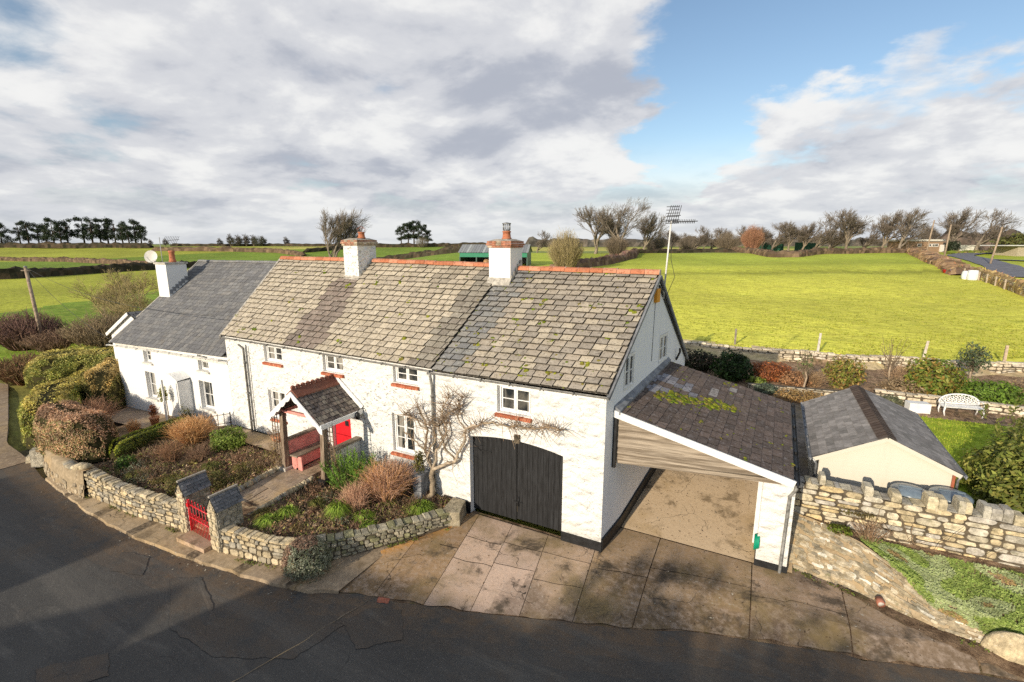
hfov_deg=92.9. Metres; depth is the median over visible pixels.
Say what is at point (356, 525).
plant
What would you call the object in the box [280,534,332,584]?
corner shrub
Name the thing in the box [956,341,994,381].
tree
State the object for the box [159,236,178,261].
roof aerial
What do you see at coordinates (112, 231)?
pine tree
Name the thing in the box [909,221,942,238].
bare tree
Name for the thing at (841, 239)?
bare tree
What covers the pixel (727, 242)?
bushy tree
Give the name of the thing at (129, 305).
wire
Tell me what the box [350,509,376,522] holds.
leafy tuft
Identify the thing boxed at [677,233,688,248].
bare tree
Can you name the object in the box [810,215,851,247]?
bare tree
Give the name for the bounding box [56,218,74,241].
pine tree
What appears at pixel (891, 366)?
tree
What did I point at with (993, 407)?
stones
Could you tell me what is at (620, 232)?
bare tree
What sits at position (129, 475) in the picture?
leafy tuft
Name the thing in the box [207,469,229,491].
round shrub
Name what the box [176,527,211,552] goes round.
doorstep
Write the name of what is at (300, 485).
path edging
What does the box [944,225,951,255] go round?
telegraph pole
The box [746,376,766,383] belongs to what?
garden shrub
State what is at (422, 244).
bushy tree
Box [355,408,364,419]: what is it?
porch lamp
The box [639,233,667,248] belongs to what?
bushy tree
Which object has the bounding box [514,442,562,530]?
garage door
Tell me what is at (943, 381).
garden shrub
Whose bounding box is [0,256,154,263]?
field hedge
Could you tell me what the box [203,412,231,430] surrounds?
railing
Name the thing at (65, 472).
retaining wall
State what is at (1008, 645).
boulder
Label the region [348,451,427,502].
spiky shrub
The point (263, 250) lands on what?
field hedge
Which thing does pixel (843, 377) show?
garden shrub
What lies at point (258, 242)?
bushy tree
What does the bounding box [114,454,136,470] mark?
round shrub
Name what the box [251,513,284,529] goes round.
leafy tuft
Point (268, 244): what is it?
field hedge
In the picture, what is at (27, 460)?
kerb stone
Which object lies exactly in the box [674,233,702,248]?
bushy tree
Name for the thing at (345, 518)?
plant
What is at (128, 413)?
side path
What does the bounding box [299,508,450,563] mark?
stones
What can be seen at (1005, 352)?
fence post
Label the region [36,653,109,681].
road patch
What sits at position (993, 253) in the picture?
telegraph pole
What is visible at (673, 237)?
bare tree
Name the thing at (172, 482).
round shrub
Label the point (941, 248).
door
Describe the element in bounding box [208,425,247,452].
round shrub
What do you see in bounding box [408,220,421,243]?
pine tree
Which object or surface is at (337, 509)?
leafy tuft
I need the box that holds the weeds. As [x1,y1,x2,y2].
[84,494,1003,656]
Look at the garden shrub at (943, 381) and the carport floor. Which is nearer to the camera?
the carport floor
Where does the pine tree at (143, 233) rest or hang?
on the ground at (52, 296)
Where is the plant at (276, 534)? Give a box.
[273,531,285,536]
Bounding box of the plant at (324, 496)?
[315,490,335,508]
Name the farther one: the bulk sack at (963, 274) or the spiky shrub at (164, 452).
the bulk sack at (963, 274)
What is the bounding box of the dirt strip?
[839,585,1023,677]
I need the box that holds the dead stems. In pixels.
[86,432,450,537]
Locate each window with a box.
[146,351,151,361]
[149,372,157,396]
[200,355,208,369]
[203,381,214,408]
[262,346,282,367]
[270,390,287,423]
[321,355,343,377]
[391,367,418,390]
[391,413,416,459]
[494,385,531,422]
[623,351,634,390]
[658,332,667,363]
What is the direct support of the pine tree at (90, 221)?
on the ground at (52, 296)
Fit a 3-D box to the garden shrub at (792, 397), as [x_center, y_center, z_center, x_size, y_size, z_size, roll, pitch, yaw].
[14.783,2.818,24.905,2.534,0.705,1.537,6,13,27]
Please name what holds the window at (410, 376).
in the cottage at (585, 350)
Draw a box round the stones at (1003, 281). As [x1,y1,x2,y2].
[982,273,1023,296]
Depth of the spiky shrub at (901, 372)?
27.27 m
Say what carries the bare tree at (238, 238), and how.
on the ground at (52, 296)
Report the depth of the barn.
99.28 m
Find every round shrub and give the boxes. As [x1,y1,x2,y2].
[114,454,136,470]
[164,472,187,495]
[179,403,194,421]
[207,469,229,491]
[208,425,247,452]
[826,523,852,535]
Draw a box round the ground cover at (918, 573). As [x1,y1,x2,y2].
[859,535,1023,634]
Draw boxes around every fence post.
[734,329,736,344]
[817,333,821,350]
[922,341,929,356]
[1002,345,1008,360]
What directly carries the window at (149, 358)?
in the slate house
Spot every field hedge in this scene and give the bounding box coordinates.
[0,241,153,247]
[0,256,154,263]
[0,260,196,278]
[152,246,306,255]
[170,243,339,245]
[303,242,485,252]
[376,245,461,258]
[525,236,913,246]
[550,247,638,267]
[638,248,735,252]
[731,246,908,256]
[906,247,976,274]
[939,229,1023,249]
[946,249,992,253]
[973,266,1023,295]
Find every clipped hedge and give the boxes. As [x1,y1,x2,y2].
[16,366,93,449]
[23,346,114,388]
[32,399,118,462]
[81,355,125,411]
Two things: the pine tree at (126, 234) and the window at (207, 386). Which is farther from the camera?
the pine tree at (126, 234)
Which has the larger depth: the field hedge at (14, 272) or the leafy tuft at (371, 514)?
the field hedge at (14, 272)
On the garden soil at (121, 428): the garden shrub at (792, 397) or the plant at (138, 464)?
the plant at (138, 464)
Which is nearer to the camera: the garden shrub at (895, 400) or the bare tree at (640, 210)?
the garden shrub at (895, 400)
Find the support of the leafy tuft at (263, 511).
on the garden soil at (121, 428)
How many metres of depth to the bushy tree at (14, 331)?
35.70 m
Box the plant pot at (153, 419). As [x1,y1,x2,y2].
[148,404,159,425]
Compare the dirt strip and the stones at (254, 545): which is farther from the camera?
the stones at (254, 545)
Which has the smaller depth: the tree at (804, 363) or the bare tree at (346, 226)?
the tree at (804, 363)
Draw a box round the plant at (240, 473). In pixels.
[227,468,247,480]
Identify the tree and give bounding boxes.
[0,223,11,242]
[0,235,13,242]
[0,307,67,350]
[0,348,51,385]
[8,222,25,242]
[17,328,81,352]
[18,220,37,242]
[29,222,42,242]
[34,222,51,241]
[42,217,63,241]
[49,220,68,248]
[55,308,124,348]
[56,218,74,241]
[67,268,141,319]
[71,215,90,242]
[78,216,102,241]
[91,218,110,241]
[91,269,158,317]
[99,218,114,242]
[101,218,121,241]
[114,221,126,242]
[119,223,139,242]
[127,219,145,242]
[132,221,147,242]
[226,233,234,245]
[227,237,243,245]
[234,235,242,243]
[242,234,250,245]
[250,235,265,245]
[283,237,290,243]
[317,207,371,256]
[394,225,406,242]
[402,221,414,242]
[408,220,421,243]
[414,238,428,246]
[416,224,429,240]
[424,230,432,241]
[535,230,555,252]
[544,227,584,266]
[573,206,617,253]
[593,197,653,243]
[602,234,629,254]
[606,219,632,250]
[631,211,667,249]
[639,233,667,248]
[661,230,680,248]
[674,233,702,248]
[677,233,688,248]
[692,225,714,248]
[703,233,713,248]
[709,234,719,248]
[710,231,741,248]
[713,227,732,241]
[734,226,753,246]
[740,224,765,247]
[751,226,774,248]
[765,223,796,250]
[770,221,807,250]
[797,347,815,386]
[798,222,824,249]
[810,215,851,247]
[824,208,872,248]
[826,220,863,247]
[855,224,889,247]
[868,209,918,247]
[875,337,907,379]
[891,206,932,247]
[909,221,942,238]
[916,227,943,238]
[931,206,988,252]
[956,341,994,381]
[965,207,1023,249]
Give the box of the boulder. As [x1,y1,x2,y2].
[980,631,1023,664]
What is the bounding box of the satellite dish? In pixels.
[144,250,156,262]
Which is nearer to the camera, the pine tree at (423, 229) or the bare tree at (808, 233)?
the bare tree at (808, 233)
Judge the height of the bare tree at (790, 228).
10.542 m
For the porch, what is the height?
3.421 m
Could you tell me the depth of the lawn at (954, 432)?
20.41 m
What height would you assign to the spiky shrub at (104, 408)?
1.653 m
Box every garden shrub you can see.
[684,348,718,372]
[709,348,755,381]
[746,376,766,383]
[751,360,792,381]
[753,382,779,394]
[774,387,824,402]
[778,370,811,386]
[821,354,866,388]
[876,376,926,393]
[878,393,904,406]
[902,353,972,396]
[944,240,961,251]
[949,377,1023,405]
[989,232,1023,249]
[998,379,1023,394]
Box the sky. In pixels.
[0,0,1023,243]
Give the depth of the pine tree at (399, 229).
341.24 m
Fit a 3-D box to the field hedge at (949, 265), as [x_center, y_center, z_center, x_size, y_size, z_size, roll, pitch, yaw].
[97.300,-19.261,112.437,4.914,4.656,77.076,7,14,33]
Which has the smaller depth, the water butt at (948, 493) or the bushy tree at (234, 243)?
the water butt at (948, 493)
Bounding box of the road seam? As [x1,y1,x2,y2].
[232,600,367,681]
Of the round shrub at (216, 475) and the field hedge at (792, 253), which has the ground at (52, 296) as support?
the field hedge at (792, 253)
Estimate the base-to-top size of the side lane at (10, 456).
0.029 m
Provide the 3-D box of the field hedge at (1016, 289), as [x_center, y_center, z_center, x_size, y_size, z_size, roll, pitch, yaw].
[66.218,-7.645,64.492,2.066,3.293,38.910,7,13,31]
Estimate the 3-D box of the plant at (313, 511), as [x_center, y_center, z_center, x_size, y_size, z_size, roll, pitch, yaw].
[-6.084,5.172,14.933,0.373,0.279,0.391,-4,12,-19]
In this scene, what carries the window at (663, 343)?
in the cottage at (585, 350)
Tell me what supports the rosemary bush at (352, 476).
on the garden soil at (121, 428)
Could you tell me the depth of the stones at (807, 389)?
25.99 m
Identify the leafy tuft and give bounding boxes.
[122,469,148,481]
[156,474,176,483]
[199,461,226,471]
[226,474,239,482]
[229,461,253,471]
[250,507,274,518]
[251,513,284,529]
[275,504,300,518]
[307,496,327,508]
[323,498,355,520]
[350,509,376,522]
[357,518,376,529]
[405,499,435,515]
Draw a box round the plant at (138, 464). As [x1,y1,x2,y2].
[125,458,149,471]
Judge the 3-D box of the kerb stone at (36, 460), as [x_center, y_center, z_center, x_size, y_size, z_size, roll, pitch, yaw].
[-19.164,4.666,19.705,0.420,0.720,0.620,-7,13,-33]
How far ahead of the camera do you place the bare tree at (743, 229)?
176.80 m
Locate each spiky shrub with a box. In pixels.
[77,395,131,418]
[123,417,140,432]
[149,438,192,462]
[155,412,222,447]
[182,440,216,461]
[332,479,374,510]
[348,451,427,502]
[797,365,833,386]
[846,513,895,543]
[879,363,922,386]
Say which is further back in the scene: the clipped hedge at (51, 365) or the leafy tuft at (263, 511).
the clipped hedge at (51, 365)
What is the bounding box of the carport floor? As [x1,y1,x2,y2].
[622,468,791,572]
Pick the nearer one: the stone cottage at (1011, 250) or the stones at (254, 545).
the stones at (254, 545)
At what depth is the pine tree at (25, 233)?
325.94 m
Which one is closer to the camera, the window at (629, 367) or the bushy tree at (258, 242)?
the window at (629, 367)
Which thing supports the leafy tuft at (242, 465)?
on the garden soil at (121, 428)
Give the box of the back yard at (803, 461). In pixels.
[783,400,808,476]
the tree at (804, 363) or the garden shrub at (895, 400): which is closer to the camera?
the garden shrub at (895, 400)
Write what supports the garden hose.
hanging from the carport
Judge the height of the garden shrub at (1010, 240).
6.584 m
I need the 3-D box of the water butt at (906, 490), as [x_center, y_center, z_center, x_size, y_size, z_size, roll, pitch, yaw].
[10.975,4.714,13.538,0.877,1.445,0.877,6,13,27]
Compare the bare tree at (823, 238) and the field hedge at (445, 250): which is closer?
the bare tree at (823, 238)
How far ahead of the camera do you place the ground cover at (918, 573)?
11.39 m
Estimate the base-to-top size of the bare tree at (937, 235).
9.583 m
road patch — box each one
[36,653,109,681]
[110,552,149,574]
[169,577,343,658]
[341,608,402,648]
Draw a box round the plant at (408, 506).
[400,498,419,515]
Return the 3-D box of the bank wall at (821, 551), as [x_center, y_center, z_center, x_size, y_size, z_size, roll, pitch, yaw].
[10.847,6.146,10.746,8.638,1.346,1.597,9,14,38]
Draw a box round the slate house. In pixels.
[105,250,276,425]
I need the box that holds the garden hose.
[753,533,759,549]
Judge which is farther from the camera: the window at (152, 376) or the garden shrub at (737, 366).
the garden shrub at (737, 366)
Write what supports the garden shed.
on the back yard at (803, 461)
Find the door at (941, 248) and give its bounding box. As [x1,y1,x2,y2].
[939,245,943,251]
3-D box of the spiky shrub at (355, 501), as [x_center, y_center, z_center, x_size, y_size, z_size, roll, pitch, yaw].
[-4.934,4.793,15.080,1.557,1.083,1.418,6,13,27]
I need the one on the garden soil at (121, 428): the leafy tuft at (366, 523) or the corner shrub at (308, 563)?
the leafy tuft at (366, 523)
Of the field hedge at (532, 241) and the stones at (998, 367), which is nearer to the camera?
the stones at (998, 367)
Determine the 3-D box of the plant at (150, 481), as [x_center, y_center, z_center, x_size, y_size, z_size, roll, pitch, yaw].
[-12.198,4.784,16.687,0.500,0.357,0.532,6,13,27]
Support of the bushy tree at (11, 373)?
on the ground at (52, 296)
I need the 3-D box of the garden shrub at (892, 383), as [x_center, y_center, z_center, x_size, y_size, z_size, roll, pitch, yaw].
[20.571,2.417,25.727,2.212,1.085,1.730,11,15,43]
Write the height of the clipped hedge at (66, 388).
2.126 m
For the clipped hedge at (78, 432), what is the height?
1.976 m
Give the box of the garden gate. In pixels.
[186,499,210,540]
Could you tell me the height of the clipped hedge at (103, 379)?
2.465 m
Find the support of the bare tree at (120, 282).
on the ground at (52, 296)
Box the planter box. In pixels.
[904,400,931,413]
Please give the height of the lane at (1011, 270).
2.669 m
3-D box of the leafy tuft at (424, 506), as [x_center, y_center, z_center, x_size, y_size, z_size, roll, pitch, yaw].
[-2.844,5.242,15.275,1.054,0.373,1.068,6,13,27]
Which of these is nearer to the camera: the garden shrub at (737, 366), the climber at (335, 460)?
the climber at (335, 460)
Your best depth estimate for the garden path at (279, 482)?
16.38 m
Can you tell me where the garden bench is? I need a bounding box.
[938,393,984,418]
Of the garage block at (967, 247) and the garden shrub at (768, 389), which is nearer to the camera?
the garden shrub at (768, 389)
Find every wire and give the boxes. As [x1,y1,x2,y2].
[26,268,110,339]
[29,269,207,315]
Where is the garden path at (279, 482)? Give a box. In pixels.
[194,458,320,532]
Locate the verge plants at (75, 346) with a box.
[65,343,103,350]
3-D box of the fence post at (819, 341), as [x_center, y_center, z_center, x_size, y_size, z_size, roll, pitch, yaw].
[20.587,0.319,32.682,0.195,1.750,0.140,6,13,27]
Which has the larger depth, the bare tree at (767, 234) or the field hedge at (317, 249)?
the field hedge at (317, 249)
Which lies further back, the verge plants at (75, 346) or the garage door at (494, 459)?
the verge plants at (75, 346)
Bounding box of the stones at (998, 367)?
[683,340,1023,373]
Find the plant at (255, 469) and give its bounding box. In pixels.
[246,462,264,473]
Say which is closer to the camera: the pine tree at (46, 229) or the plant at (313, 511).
the plant at (313, 511)
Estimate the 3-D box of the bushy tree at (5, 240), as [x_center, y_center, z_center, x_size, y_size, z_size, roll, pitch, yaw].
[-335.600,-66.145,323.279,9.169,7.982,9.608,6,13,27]
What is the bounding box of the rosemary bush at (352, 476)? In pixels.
[317,446,379,492]
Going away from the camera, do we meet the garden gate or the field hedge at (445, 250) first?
the garden gate
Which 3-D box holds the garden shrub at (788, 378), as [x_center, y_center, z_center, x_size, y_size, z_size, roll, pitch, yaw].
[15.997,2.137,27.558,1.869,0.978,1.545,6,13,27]
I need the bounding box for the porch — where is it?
[266,374,363,486]
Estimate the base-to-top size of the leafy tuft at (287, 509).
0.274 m
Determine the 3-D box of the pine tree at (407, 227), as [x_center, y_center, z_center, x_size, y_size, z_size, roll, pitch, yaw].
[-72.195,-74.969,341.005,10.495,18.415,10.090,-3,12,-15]
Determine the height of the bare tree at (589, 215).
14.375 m
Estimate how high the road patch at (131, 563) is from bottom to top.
0.006 m
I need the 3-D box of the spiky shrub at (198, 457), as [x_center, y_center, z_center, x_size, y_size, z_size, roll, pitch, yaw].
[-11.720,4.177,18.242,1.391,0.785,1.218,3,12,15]
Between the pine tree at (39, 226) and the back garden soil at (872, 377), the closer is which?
the back garden soil at (872, 377)
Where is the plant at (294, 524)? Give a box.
[290,520,305,532]
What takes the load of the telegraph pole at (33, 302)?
on the ground at (52, 296)
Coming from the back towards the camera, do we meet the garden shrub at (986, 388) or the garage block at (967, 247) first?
the garage block at (967, 247)
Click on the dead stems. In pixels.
(438, 502)
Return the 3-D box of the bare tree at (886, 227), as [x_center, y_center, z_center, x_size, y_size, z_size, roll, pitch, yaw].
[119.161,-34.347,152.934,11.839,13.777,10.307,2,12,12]
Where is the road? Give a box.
[0,385,1019,681]
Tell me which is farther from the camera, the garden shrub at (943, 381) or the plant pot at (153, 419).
the garden shrub at (943, 381)
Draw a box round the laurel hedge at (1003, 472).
[956,397,1023,514]
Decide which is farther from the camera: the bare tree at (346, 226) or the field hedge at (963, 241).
the field hedge at (963, 241)
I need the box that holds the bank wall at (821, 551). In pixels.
[787,512,1006,642]
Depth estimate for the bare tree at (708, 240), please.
189.68 m
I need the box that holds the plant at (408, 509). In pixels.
[403,501,419,514]
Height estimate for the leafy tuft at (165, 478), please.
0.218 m
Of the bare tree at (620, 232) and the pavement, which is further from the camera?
the bare tree at (620, 232)
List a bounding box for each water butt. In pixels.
[890,483,923,498]
[929,486,974,504]
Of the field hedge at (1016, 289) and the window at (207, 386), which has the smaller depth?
the window at (207, 386)
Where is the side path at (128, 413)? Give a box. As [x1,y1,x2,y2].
[108,407,197,427]
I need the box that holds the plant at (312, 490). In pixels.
[303,480,322,496]
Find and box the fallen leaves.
[34,471,971,661]
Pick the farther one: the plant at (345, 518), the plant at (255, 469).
the plant at (255, 469)
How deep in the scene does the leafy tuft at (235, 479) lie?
16.71 m
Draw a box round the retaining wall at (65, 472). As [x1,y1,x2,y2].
[43,448,94,498]
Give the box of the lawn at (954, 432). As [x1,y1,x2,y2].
[921,417,1020,503]
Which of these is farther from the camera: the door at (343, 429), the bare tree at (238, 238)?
the bare tree at (238, 238)
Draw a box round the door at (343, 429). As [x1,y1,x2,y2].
[336,419,351,443]
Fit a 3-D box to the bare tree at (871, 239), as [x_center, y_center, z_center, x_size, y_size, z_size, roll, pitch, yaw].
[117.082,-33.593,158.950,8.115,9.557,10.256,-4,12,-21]
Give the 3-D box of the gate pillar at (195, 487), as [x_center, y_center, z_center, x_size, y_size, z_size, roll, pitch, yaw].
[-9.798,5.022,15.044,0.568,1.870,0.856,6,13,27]
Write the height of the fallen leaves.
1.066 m
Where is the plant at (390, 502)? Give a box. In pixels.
[382,495,398,508]
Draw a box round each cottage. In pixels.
[219,222,688,552]
[980,245,1023,255]
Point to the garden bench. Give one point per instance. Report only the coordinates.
(965, 405)
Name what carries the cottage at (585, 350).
on the ground at (52, 296)
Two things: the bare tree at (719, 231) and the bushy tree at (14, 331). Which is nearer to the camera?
the bushy tree at (14, 331)
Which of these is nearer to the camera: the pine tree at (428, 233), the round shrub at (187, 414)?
the round shrub at (187, 414)
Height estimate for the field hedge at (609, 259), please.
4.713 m
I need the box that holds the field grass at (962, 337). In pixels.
[633,264,1023,357]
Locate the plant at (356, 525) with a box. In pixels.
[349,522,363,529]
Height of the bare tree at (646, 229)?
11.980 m
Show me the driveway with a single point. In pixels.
(411, 577)
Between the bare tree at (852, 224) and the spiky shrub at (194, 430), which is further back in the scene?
the bare tree at (852, 224)
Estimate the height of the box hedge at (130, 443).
0.903 m
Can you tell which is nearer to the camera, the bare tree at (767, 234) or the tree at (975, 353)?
the tree at (975, 353)
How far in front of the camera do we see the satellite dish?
26.71 m
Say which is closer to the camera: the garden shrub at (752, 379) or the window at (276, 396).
the window at (276, 396)
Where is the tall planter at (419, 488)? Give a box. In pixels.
[411,450,428,498]
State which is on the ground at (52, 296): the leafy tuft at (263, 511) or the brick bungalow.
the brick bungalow
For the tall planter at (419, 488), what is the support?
on the garden soil at (121, 428)
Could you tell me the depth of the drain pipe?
11.57 m
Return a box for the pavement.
[45,477,392,593]
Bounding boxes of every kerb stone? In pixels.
[25,454,30,463]
[29,447,43,467]
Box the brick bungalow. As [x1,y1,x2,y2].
[887,239,945,251]
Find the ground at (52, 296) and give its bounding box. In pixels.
[0,244,1023,667]
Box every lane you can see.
[0,383,25,468]
[948,253,1023,276]
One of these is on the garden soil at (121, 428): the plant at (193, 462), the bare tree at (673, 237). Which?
the plant at (193, 462)
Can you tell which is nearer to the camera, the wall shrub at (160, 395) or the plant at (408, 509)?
the plant at (408, 509)
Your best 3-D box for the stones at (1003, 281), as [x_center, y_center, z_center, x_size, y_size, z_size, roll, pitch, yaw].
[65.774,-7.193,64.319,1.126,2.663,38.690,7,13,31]
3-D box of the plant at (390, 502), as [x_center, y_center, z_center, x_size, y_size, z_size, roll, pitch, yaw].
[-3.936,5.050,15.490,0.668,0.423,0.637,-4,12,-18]
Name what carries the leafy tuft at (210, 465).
on the garden soil at (121, 428)
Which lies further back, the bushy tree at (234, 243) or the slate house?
the bushy tree at (234, 243)
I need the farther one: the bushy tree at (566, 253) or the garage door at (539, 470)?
the bushy tree at (566, 253)
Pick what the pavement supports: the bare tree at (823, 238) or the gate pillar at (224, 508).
the gate pillar at (224, 508)
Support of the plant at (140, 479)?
on the garden soil at (121, 428)
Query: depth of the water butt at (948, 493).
13.11 m
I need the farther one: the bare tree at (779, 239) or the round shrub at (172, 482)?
the bare tree at (779, 239)
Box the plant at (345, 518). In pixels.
[334,513,351,524]
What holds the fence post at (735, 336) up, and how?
on the ground at (52, 296)
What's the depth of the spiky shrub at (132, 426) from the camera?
21.32 m
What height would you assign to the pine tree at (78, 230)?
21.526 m
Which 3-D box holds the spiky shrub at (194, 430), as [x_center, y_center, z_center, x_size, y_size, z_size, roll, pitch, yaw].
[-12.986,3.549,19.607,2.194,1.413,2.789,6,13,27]
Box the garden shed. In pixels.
[800,384,967,492]
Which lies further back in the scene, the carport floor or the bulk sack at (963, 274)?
the bulk sack at (963, 274)
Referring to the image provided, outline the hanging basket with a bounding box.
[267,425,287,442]
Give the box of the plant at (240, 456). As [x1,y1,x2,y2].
[231,451,248,461]
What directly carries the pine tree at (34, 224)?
on the ground at (52, 296)
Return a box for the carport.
[611,357,800,573]
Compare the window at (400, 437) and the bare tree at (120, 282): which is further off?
the bare tree at (120, 282)
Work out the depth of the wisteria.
15.22 m
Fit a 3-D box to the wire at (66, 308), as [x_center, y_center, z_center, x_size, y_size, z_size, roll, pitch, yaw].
[-27.588,-2.594,29.927,18.312,3.372,0.022,8,14,36]
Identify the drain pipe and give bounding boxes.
[875,596,885,607]
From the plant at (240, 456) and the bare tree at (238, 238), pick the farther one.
the bare tree at (238, 238)
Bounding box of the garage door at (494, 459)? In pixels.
[473,436,516,519]
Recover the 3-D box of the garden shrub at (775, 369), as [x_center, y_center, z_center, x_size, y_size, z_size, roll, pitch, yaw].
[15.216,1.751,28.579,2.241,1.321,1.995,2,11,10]
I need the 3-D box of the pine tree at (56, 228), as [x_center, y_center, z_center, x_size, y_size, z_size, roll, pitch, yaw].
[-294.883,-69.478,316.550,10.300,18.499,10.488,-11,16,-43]
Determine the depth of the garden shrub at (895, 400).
23.94 m
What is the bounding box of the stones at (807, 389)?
[747,382,840,395]
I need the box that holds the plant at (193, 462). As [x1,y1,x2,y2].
[187,458,196,464]
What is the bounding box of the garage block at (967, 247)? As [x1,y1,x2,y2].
[943,242,975,250]
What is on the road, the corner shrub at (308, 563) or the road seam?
the road seam
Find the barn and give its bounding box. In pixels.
[458,244,531,265]
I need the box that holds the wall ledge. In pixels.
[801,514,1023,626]
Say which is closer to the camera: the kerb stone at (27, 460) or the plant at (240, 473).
the plant at (240, 473)
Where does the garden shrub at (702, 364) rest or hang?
on the back garden soil at (872, 377)
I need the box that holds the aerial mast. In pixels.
[662,205,697,298]
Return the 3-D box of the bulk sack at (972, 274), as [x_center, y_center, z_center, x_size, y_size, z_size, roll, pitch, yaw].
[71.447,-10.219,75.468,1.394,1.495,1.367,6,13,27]
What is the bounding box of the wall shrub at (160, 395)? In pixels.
[157,384,169,417]
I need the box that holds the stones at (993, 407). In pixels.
[873,388,1023,416]
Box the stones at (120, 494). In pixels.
[84,468,180,528]
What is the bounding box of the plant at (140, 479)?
[128,472,153,485]
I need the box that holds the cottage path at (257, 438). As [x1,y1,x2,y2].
[215,425,280,452]
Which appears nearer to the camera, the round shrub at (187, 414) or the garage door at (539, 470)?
the garage door at (539, 470)
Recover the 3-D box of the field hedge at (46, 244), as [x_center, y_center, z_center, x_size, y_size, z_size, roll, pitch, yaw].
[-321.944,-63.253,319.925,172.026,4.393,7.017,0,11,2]
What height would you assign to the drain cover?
0.004 m
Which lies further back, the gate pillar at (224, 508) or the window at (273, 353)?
the window at (273, 353)
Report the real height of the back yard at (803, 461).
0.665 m
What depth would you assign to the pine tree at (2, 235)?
320.36 m
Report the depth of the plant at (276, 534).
13.73 m
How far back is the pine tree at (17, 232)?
329.63 m
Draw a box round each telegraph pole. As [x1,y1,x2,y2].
[21,266,41,334]
[926,220,934,249]
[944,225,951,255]
[989,226,1002,263]
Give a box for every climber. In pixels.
[264,427,287,469]
[326,444,340,481]
[842,506,1010,561]
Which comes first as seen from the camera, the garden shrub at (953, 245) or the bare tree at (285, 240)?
the garden shrub at (953, 245)
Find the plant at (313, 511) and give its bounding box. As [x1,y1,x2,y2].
[308,507,318,514]
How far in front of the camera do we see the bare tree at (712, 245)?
168.00 m
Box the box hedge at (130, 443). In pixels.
[108,416,185,460]
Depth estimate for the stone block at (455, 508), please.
15.16 m
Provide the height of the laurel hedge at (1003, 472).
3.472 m
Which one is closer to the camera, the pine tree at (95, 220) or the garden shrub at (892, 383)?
the garden shrub at (892, 383)
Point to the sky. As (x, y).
(192, 121)
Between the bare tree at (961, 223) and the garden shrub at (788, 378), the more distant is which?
the bare tree at (961, 223)
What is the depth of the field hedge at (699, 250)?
146.68 m
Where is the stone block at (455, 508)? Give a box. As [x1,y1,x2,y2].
[443,497,466,525]
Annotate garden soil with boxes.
[83,421,448,537]
[688,348,1023,426]
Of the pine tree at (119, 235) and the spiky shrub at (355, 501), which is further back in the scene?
the pine tree at (119, 235)
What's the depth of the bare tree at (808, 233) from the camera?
154.61 m
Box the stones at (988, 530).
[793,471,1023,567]
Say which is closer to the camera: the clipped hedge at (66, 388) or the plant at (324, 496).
the plant at (324, 496)
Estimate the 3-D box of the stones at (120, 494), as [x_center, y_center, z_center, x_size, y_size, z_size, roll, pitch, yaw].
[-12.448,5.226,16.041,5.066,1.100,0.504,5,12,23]
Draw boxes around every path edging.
[237,466,278,491]
[247,476,315,514]
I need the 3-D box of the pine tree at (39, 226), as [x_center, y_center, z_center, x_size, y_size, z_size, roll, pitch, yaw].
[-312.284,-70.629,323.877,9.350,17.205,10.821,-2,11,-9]
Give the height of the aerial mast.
2.929 m
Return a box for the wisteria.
[387,381,577,499]
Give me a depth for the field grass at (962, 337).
43.11 m
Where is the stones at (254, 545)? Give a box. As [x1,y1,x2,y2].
[221,523,300,565]
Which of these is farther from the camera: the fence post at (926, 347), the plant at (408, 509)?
the fence post at (926, 347)
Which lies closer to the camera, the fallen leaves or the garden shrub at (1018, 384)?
the fallen leaves
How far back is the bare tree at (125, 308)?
39.28 m
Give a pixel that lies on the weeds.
(805, 574)
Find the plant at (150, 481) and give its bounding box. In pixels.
[147,475,162,485]
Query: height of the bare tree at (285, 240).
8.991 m
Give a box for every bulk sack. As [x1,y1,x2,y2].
[961,271,967,278]
[966,270,978,279]
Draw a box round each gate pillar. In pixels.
[174,470,210,532]
[205,484,243,552]
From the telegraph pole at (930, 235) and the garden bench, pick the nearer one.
the garden bench
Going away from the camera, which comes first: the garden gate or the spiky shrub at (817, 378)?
the garden gate
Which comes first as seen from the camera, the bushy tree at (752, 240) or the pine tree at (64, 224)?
the bushy tree at (752, 240)
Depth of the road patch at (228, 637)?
11.21 m
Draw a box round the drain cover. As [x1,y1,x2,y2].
[377,597,389,602]
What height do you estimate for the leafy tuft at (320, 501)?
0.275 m
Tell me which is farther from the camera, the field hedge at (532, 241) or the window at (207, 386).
the field hedge at (532, 241)
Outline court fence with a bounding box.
[759,242,818,250]
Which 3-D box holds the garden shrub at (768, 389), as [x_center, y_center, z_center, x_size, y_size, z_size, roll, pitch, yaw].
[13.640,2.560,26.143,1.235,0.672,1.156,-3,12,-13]
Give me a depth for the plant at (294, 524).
14.06 m
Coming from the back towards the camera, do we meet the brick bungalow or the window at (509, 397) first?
the brick bungalow
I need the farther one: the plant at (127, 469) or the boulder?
the plant at (127, 469)
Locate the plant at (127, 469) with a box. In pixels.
[119,465,140,475]
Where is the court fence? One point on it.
(799, 246)
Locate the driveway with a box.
[339,512,1023,680]

